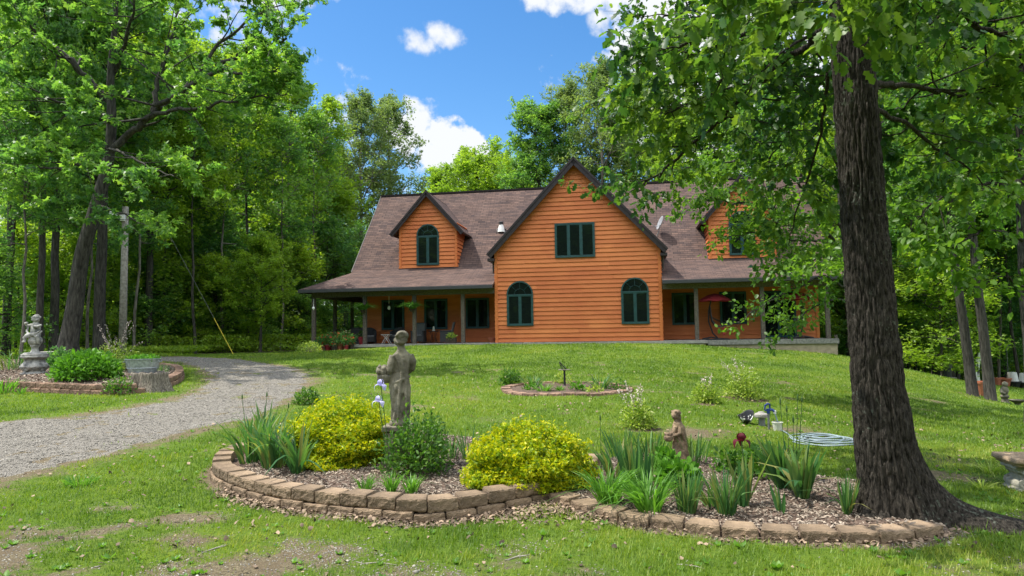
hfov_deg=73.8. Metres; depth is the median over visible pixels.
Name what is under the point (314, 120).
slender tree
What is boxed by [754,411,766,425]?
well cap
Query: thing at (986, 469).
ornamental grass
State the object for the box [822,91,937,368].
leafy tree
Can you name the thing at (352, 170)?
leafy tree
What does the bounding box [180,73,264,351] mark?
slender tree
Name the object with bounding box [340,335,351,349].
flower pot
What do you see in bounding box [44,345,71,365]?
shrub
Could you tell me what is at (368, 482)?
grass tuft
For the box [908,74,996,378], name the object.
slender tree
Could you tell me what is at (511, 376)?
shrub
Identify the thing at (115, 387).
shrub
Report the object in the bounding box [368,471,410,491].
grass tuft
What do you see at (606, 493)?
daylily clump
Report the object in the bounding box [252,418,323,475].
iris clump
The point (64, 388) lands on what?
retaining wall
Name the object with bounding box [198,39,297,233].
leafy tree
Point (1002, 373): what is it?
leafy tree
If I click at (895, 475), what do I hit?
oak tree
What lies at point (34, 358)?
statue
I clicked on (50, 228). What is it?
tree
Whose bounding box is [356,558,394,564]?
fallen stick
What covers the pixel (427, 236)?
window
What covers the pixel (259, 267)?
tree
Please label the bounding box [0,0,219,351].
leafy tree
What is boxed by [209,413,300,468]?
iris clump
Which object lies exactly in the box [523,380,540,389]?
hosta plant
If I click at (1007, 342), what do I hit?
tree
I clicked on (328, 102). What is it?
slender tree
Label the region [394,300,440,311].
hanging fern
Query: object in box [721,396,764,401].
bare soil ring
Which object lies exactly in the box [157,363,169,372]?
chive clump
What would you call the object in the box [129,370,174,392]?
tree stump
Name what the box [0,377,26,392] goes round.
daylily clump
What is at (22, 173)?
slender tree
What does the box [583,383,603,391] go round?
hosta plant
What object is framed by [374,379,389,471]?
iris flower
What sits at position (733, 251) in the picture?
window
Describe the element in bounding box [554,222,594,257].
window
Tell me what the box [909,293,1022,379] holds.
tree
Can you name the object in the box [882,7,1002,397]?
leafy tree
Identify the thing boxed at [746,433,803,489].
iris clump
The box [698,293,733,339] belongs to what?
swing lounger
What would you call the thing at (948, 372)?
fire barrel
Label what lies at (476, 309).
window
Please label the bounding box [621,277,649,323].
window
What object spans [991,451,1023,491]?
stone bench
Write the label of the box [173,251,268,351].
tree
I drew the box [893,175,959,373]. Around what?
slender tree
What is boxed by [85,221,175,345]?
tree
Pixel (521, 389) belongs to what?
mulch bed
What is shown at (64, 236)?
slender tree
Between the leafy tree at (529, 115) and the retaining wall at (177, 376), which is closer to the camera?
the retaining wall at (177, 376)
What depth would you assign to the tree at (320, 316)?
39.31 m
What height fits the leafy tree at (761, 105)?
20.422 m
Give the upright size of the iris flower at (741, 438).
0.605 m
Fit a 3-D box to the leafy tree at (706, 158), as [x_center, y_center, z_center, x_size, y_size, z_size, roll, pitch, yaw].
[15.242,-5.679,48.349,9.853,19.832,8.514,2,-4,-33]
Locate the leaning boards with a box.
[975,352,980,380]
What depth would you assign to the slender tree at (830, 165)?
32.99 m
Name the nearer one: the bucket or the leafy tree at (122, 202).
the bucket
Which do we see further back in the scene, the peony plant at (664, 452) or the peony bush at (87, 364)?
the peony bush at (87, 364)
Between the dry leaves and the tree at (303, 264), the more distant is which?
the tree at (303, 264)
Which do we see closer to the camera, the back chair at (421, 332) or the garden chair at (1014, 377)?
the garden chair at (1014, 377)
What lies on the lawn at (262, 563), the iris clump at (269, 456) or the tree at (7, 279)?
the tree at (7, 279)
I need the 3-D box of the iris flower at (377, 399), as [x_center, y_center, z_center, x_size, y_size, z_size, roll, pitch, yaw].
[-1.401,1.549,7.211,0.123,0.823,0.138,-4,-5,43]
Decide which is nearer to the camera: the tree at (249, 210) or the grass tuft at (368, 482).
the grass tuft at (368, 482)
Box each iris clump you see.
[186,409,280,463]
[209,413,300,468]
[222,399,294,438]
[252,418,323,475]
[588,439,655,484]
[598,428,648,457]
[614,438,658,491]
[622,429,668,457]
[667,431,718,462]
[674,476,722,506]
[707,450,771,506]
[740,441,843,499]
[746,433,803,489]
[769,483,785,513]
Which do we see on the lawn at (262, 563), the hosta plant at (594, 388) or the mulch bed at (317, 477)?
the mulch bed at (317, 477)
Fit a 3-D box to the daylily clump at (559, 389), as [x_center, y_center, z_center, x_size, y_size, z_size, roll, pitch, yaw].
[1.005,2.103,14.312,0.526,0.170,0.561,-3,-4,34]
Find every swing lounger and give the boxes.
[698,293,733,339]
[781,292,815,338]
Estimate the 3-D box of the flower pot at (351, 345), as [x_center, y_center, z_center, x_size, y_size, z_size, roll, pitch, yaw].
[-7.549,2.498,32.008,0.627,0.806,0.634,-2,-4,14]
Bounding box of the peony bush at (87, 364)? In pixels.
[45,348,124,381]
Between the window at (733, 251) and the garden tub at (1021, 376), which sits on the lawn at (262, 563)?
the garden tub at (1021, 376)
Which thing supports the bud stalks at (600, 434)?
on the mulch bed at (816, 506)
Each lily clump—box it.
[436,434,463,458]
[446,425,485,460]
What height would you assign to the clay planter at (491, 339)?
0.240 m
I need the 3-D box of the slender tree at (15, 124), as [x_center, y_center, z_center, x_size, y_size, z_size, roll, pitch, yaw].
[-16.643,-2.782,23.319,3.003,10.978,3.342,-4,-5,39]
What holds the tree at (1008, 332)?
on the lawn at (262, 563)
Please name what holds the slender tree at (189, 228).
on the lawn at (262, 563)
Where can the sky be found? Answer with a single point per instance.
(461, 63)
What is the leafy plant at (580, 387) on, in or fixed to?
on the mulch bed at (521, 389)
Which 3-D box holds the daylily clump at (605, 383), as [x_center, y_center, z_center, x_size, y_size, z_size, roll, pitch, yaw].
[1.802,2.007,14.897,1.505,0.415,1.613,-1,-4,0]
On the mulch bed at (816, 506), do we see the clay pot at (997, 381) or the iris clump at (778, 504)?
the iris clump at (778, 504)
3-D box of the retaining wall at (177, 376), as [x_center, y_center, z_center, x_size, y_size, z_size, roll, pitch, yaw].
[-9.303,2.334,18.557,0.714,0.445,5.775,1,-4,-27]
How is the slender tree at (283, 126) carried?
on the lawn at (262, 563)
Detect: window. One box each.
[381,300,404,329]
[416,224,438,265]
[424,299,447,328]
[465,298,489,328]
[507,281,533,325]
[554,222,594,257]
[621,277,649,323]
[671,292,694,324]
[719,291,746,323]
[728,211,754,254]
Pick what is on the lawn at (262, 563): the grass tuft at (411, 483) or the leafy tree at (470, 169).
the leafy tree at (470, 169)
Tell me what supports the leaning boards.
on the lawn at (262, 563)
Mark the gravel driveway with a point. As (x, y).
(141, 413)
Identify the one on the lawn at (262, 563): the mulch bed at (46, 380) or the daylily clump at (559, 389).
the mulch bed at (46, 380)
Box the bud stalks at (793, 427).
[779,393,802,489]
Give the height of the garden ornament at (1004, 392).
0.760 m
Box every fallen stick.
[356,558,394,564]
[505,552,528,559]
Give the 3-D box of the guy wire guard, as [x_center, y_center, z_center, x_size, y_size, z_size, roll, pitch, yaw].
[-13.489,0.210,29.561,2.940,5.396,0.032,-1,-4,0]
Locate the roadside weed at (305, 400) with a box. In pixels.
[292,386,321,404]
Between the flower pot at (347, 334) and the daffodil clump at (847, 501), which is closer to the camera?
the daffodil clump at (847, 501)
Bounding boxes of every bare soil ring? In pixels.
[625,426,659,430]
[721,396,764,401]
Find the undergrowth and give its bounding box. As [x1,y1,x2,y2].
[0,333,1023,378]
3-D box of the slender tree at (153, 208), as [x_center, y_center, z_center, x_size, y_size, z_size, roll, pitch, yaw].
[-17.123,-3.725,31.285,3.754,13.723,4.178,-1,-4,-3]
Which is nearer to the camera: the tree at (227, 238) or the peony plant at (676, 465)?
the peony plant at (676, 465)
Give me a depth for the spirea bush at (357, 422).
7.60 m
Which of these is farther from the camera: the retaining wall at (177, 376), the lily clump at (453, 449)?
the retaining wall at (177, 376)
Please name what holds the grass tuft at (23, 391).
on the lawn at (262, 563)
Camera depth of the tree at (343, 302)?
49.63 m
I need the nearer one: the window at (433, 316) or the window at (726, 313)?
the window at (726, 313)
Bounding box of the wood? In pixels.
[13,210,950,348]
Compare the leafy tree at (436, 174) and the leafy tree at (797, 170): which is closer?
the leafy tree at (797, 170)
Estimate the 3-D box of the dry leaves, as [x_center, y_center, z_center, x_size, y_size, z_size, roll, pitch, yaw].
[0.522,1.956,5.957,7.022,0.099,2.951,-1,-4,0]
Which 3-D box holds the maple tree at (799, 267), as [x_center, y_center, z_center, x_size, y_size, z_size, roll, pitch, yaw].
[7.613,-2.873,17.234,10.084,11.167,5.885,2,-5,-40]
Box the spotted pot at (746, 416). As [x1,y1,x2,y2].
[738,409,753,423]
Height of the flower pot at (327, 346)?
0.829 m
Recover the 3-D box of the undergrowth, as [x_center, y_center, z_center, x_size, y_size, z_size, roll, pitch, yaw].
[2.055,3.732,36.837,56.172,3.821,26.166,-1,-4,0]
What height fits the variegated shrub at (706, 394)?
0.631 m
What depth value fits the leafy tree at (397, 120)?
55.38 m
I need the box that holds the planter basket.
[445,332,457,342]
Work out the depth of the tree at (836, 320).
37.70 m
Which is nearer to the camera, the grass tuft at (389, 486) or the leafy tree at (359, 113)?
the grass tuft at (389, 486)
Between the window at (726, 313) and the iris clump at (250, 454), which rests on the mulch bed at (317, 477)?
the iris clump at (250, 454)
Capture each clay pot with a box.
[977,381,983,395]
[994,378,1001,384]
[1001,378,1011,386]
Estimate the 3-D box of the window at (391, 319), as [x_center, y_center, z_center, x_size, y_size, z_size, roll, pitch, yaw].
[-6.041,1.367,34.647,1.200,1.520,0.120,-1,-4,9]
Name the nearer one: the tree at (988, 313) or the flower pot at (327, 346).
the flower pot at (327, 346)
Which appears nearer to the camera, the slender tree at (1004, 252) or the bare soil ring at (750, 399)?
the bare soil ring at (750, 399)
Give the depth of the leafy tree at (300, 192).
50.66 m
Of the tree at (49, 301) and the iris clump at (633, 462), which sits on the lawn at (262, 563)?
the tree at (49, 301)
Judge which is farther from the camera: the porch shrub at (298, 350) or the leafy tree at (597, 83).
the leafy tree at (597, 83)
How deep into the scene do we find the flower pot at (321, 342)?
31.94 m
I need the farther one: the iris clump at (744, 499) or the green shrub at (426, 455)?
the green shrub at (426, 455)
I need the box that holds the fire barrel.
[931,354,955,378]
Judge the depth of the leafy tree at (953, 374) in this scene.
35.66 m
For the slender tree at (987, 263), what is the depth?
33.64 m
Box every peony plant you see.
[648,445,685,471]
[652,456,705,487]
[708,444,747,474]
[735,440,782,480]
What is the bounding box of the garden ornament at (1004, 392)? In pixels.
[1000,381,1023,404]
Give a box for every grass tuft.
[13,386,29,394]
[59,474,111,487]
[351,472,380,489]
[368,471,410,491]
[393,474,430,493]
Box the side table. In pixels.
[428,331,438,342]
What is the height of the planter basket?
0.600 m
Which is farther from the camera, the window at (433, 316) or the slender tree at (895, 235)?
the window at (433, 316)
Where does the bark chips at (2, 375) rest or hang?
on the mulch bed at (46, 380)
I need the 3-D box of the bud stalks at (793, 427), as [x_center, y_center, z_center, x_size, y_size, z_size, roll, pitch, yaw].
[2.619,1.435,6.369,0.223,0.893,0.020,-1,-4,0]
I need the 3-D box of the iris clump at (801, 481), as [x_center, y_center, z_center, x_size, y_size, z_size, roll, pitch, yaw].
[2.576,1.624,6.193,0.783,0.510,0.901,0,-4,-9]
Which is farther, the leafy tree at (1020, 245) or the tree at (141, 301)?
the tree at (141, 301)
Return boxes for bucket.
[772,421,782,430]
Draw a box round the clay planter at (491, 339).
[488,337,494,342]
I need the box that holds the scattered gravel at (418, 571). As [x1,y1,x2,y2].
[0,479,1020,575]
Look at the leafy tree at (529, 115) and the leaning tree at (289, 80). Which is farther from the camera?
the leafy tree at (529, 115)
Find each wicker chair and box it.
[362,327,376,342]
[389,327,404,342]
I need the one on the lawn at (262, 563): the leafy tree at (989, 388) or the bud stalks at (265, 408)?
the leafy tree at (989, 388)
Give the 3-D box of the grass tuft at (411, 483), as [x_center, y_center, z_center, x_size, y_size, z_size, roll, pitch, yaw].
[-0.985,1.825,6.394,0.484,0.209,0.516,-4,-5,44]
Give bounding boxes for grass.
[946,477,1006,489]
[971,457,1005,476]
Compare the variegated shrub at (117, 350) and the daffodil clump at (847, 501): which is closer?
the daffodil clump at (847, 501)
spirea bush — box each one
[275,390,390,471]
[457,410,601,495]
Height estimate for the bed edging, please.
0.216 m
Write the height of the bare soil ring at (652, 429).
0.052 m
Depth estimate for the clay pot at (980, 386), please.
23.66 m
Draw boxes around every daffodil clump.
[658,466,708,513]
[688,464,771,516]
[795,473,871,514]
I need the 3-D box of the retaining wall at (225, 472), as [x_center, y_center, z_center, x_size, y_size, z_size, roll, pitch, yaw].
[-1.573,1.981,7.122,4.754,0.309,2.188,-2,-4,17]
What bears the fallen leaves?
on the lawn at (262, 563)
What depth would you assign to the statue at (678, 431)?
7.51 m
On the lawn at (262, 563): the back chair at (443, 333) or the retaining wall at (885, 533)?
the retaining wall at (885, 533)
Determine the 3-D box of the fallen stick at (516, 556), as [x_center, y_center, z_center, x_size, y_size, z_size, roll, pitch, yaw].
[0.038,1.901,4.815,0.181,0.024,0.064,2,-5,-40]
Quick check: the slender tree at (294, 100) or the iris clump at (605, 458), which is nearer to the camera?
the iris clump at (605, 458)
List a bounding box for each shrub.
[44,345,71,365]
[98,321,142,370]
[100,375,137,394]
[294,341,322,352]
[369,396,454,481]
[497,366,522,385]
[553,370,572,383]
[601,376,630,389]
[617,380,658,430]
[687,376,720,404]
[720,355,765,400]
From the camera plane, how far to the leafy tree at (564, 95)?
56.17 m
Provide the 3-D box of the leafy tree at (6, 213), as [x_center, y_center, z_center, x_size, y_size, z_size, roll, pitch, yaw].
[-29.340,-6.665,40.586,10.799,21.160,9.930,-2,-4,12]
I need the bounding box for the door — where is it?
[764,290,796,337]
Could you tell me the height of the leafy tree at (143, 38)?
17.633 m
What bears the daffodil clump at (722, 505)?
on the mulch bed at (816, 506)
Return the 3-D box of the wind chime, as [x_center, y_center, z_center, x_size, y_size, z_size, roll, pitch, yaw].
[-8.617,1.346,35.347,0.240,1.410,0.228,-1,-4,9]
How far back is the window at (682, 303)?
32.27 m
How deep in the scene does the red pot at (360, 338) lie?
32.75 m
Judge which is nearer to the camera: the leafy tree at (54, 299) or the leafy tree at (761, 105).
the leafy tree at (54, 299)
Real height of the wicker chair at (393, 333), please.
0.770 m
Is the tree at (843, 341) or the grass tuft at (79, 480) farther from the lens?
the tree at (843, 341)
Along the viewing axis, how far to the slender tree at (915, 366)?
32.71 m
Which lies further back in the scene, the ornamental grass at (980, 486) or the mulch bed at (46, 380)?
the mulch bed at (46, 380)
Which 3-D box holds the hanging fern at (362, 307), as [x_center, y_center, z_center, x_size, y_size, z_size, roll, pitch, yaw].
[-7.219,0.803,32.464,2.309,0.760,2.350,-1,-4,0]
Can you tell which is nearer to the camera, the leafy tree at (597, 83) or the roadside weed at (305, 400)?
the roadside weed at (305, 400)
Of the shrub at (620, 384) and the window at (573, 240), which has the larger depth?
the window at (573, 240)
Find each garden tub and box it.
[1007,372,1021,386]
[1019,373,1023,387]
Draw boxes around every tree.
[0,0,106,351]
[0,0,162,350]
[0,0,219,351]
[0,0,328,354]
[0,3,96,354]
[0,35,64,355]
[0,52,80,358]
[0,54,98,348]
[0,182,87,347]
[0,185,109,347]
[0,215,92,348]
[0,225,56,351]
[11,251,117,346]
[13,233,144,346]
[47,7,249,352]
[48,63,137,348]
[52,47,174,306]
[59,39,93,333]
[82,248,186,344]
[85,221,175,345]
[106,257,210,353]
[108,69,178,346]
[108,235,224,352]
[116,52,206,352]
[131,184,244,312]
[132,194,246,344]
[155,66,245,353]
[155,118,223,329]
[172,220,257,334]
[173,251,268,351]
[175,36,277,212]
[176,23,210,49]
[178,251,292,351]
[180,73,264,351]
[196,49,312,345]
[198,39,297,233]
[200,185,304,331]
[208,49,297,350]
[213,230,304,352]
[242,248,319,349]
[243,232,344,349]
[248,48,340,347]
[250,112,319,350]
[260,132,358,341]
[270,272,347,343]
[273,164,373,333]
[281,105,350,282]
[281,208,365,332]
[299,93,360,328]
[299,141,374,305]
[321,248,362,332]
[327,83,410,323]
[331,228,364,328]
[344,88,430,238]
[406,135,532,192]
[422,161,460,191]
[458,143,546,189]
[492,94,580,188]
[529,74,612,186]
[550,52,648,183]
[558,0,1023,535]
[584,72,679,182]
[622,110,735,182]
[651,8,977,358]
[665,76,770,180]
[728,59,825,208]
[774,88,842,354]
[792,85,849,355]
[818,279,915,360]
[818,287,918,354]
[820,308,835,337]
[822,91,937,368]
[830,220,934,356]
[841,252,975,369]
[877,4,1023,422]
[881,105,932,272]
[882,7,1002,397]
[884,43,1015,400]
[884,93,958,370]
[885,92,1016,376]
[886,0,1023,320]
[892,244,1019,376]
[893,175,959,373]
[893,239,974,371]
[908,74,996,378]
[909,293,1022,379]
[925,164,1015,221]
[953,238,1022,380]
[956,218,1016,377]
[960,210,1016,377]
[960,212,1019,381]
[960,221,1022,371]
[969,163,1016,248]
[974,262,1022,375]
[975,276,1023,372]
[976,217,1015,251]
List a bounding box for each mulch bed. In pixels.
[0,359,176,394]
[209,433,526,520]
[511,382,618,396]
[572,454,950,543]
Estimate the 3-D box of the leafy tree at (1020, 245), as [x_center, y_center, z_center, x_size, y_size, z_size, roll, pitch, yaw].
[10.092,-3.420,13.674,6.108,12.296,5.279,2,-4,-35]
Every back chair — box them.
[410,323,426,341]
[439,322,454,341]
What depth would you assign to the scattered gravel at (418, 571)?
4.98 m
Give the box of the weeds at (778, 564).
[0,417,1023,575]
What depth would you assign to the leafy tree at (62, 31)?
23.96 m
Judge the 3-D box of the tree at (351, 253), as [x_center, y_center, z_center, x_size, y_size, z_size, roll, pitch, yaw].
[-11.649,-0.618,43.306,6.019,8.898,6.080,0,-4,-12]
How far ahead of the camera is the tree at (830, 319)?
42.19 m
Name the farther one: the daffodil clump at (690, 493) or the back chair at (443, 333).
the back chair at (443, 333)
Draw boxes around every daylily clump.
[0,349,29,369]
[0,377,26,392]
[513,375,557,386]
[532,383,554,391]
[543,461,651,513]
[554,384,564,390]
[562,370,619,388]
[583,466,688,515]
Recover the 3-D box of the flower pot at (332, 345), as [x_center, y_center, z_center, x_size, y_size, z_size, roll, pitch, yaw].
[-8.319,2.571,31.810,0.589,0.740,0.558,2,-5,-38]
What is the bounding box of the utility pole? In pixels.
[109,206,128,351]
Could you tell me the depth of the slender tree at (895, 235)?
30.63 m
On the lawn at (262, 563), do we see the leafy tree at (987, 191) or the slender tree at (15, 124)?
the leafy tree at (987, 191)
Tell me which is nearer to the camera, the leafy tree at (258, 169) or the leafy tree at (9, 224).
the leafy tree at (9, 224)
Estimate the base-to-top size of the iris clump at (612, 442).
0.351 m
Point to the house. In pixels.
(553, 261)
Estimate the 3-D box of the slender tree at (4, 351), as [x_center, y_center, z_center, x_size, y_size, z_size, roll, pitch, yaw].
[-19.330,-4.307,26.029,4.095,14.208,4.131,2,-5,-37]
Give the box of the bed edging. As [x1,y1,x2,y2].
[501,381,632,396]
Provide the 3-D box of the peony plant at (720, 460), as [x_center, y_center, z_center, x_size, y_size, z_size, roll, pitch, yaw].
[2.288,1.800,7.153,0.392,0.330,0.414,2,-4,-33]
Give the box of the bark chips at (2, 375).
[0,359,174,387]
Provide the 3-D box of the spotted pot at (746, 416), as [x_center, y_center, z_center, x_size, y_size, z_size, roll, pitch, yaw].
[3.663,2.029,10.691,0.237,0.244,0.210,-1,-4,0]
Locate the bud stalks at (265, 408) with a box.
[241,392,288,434]
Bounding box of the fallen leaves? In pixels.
[0,366,1023,556]
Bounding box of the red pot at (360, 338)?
[356,330,362,343]
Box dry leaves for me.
[98,475,1009,575]
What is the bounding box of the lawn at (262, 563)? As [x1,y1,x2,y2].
[0,343,1023,575]
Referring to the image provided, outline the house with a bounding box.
[298,156,842,354]
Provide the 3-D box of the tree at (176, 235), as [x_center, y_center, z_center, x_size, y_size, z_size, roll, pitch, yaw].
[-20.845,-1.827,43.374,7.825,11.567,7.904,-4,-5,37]
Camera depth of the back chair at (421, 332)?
33.76 m
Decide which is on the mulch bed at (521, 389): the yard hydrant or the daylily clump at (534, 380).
the daylily clump at (534, 380)
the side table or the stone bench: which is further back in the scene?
the side table
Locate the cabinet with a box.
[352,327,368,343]
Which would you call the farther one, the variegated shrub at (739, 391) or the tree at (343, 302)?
the tree at (343, 302)
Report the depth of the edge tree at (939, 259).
11.07 m
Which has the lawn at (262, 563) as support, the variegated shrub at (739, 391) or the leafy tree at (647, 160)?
the leafy tree at (647, 160)
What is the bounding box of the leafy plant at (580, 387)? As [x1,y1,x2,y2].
[568,380,587,389]
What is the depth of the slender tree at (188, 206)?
34.25 m
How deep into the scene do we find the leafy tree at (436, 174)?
74.80 m
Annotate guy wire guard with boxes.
[171,238,232,353]
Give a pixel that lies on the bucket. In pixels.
(776, 426)
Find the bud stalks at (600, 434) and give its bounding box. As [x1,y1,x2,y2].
[599,415,601,469]
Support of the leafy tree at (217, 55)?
on the lawn at (262, 563)
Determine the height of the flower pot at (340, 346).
0.896 m
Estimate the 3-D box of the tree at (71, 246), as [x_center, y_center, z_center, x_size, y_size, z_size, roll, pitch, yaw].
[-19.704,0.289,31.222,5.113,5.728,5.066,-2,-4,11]
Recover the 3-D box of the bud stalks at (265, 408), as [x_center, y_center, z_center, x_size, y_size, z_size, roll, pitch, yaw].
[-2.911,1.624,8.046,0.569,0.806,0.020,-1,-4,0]
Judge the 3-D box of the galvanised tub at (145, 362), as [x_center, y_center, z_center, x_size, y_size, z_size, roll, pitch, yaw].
[-8.486,1.715,15.682,0.857,0.462,0.526,-1,-4,0]
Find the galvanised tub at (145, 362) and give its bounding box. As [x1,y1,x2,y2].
[123,353,161,372]
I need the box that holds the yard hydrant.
[764,403,775,429]
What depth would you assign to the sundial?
15.26 m
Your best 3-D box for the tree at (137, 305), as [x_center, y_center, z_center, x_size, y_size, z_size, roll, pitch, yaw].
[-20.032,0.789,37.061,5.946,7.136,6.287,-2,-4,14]
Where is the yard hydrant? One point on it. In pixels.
(768, 410)
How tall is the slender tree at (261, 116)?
17.365 m
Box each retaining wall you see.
[1,380,144,394]
[159,363,184,385]
[210,442,601,523]
[549,491,943,543]
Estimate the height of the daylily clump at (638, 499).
0.397 m
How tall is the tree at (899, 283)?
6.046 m
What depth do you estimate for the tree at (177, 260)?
34.20 m
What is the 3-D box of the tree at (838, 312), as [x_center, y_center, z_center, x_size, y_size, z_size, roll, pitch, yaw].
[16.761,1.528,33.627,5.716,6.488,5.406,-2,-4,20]
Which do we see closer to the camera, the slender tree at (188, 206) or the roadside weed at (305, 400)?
the roadside weed at (305, 400)
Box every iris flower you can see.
[372,395,387,471]
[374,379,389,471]
[733,432,749,466]
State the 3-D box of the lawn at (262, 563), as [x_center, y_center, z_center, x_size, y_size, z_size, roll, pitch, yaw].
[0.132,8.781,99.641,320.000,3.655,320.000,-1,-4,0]
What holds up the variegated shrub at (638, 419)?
on the bare soil ring at (652, 429)
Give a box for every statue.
[19,314,49,374]
[376,330,415,465]
[664,409,690,462]
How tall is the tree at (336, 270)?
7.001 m
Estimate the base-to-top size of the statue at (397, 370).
1.533 m
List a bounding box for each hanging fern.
[338,302,380,312]
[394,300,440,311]
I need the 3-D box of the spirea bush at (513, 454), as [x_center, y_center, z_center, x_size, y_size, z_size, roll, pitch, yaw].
[0.182,1.605,6.706,1.415,0.774,1.149,-1,-4,0]
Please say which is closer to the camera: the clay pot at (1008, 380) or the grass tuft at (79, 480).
the grass tuft at (79, 480)
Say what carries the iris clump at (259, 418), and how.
on the mulch bed at (317, 477)
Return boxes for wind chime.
[344,311,347,327]
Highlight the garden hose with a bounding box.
[775,414,853,446]
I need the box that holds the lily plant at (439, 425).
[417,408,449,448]
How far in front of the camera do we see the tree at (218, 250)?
41.67 m
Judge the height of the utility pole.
6.200 m
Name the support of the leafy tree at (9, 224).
on the lawn at (262, 563)
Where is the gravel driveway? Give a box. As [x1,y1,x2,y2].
[0,356,312,476]
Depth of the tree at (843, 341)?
32.33 m
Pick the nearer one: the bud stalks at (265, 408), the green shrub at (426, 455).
the green shrub at (426, 455)
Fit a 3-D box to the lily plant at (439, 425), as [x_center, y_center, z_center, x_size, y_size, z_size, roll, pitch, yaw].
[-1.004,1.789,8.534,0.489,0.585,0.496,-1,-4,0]
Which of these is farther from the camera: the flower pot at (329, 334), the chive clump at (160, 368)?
the flower pot at (329, 334)
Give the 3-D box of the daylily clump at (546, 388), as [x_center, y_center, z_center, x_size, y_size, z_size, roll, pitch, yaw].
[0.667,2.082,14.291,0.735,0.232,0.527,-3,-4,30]
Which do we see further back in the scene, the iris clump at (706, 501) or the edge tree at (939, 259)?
the edge tree at (939, 259)
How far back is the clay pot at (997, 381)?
32.54 m
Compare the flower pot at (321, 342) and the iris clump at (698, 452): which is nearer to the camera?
the iris clump at (698, 452)
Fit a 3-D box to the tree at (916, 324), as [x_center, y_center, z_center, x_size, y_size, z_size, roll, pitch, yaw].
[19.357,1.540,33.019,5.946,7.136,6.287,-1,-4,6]
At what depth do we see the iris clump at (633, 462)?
6.30 m
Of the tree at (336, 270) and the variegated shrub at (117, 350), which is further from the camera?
the tree at (336, 270)
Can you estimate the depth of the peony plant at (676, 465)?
6.55 m
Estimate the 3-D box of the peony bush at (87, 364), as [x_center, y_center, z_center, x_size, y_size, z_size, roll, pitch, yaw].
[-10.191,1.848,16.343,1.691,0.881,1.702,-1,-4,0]
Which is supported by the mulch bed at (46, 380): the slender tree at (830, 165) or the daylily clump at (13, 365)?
the daylily clump at (13, 365)
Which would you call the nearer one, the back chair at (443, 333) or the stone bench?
the stone bench
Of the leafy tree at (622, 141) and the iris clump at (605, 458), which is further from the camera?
the leafy tree at (622, 141)
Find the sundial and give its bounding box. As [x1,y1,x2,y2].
[558,362,570,385]
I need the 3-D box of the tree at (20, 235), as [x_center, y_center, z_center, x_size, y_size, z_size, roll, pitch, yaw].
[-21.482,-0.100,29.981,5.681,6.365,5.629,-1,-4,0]
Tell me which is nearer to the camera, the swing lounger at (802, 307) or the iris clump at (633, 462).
the iris clump at (633, 462)
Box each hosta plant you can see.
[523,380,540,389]
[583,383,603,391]
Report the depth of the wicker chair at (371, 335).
34.01 m
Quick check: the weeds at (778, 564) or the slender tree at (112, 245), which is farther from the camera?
the slender tree at (112, 245)
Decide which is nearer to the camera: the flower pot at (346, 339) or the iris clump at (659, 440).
the iris clump at (659, 440)
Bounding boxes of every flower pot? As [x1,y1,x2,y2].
[313,335,327,350]
[321,334,333,350]
[326,332,336,349]
[328,336,339,350]
[332,332,344,349]
[336,329,350,348]
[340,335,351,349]
[347,334,357,348]
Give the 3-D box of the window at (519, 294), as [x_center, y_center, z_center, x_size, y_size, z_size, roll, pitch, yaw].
[0.368,0.707,31.270,1.220,2.050,0.120,-1,-4,9]
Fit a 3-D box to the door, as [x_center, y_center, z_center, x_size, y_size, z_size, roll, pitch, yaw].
[12.342,1.207,31.556,1.500,2.150,0.120,-1,-4,9]
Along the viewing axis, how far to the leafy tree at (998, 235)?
28.67 m
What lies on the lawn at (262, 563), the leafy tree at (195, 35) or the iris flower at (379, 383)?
the leafy tree at (195, 35)
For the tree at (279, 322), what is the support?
on the lawn at (262, 563)
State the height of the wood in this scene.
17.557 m
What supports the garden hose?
on the lawn at (262, 563)
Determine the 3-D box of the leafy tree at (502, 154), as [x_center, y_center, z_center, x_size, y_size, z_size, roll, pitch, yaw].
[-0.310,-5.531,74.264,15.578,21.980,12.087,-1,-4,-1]
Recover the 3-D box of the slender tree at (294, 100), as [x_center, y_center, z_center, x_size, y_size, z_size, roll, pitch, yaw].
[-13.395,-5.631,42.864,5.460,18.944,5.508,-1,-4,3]
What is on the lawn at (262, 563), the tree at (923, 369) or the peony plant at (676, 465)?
the tree at (923, 369)
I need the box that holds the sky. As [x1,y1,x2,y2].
[0,0,886,331]
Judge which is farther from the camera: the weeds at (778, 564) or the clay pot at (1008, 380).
the clay pot at (1008, 380)
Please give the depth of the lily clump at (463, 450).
7.76 m

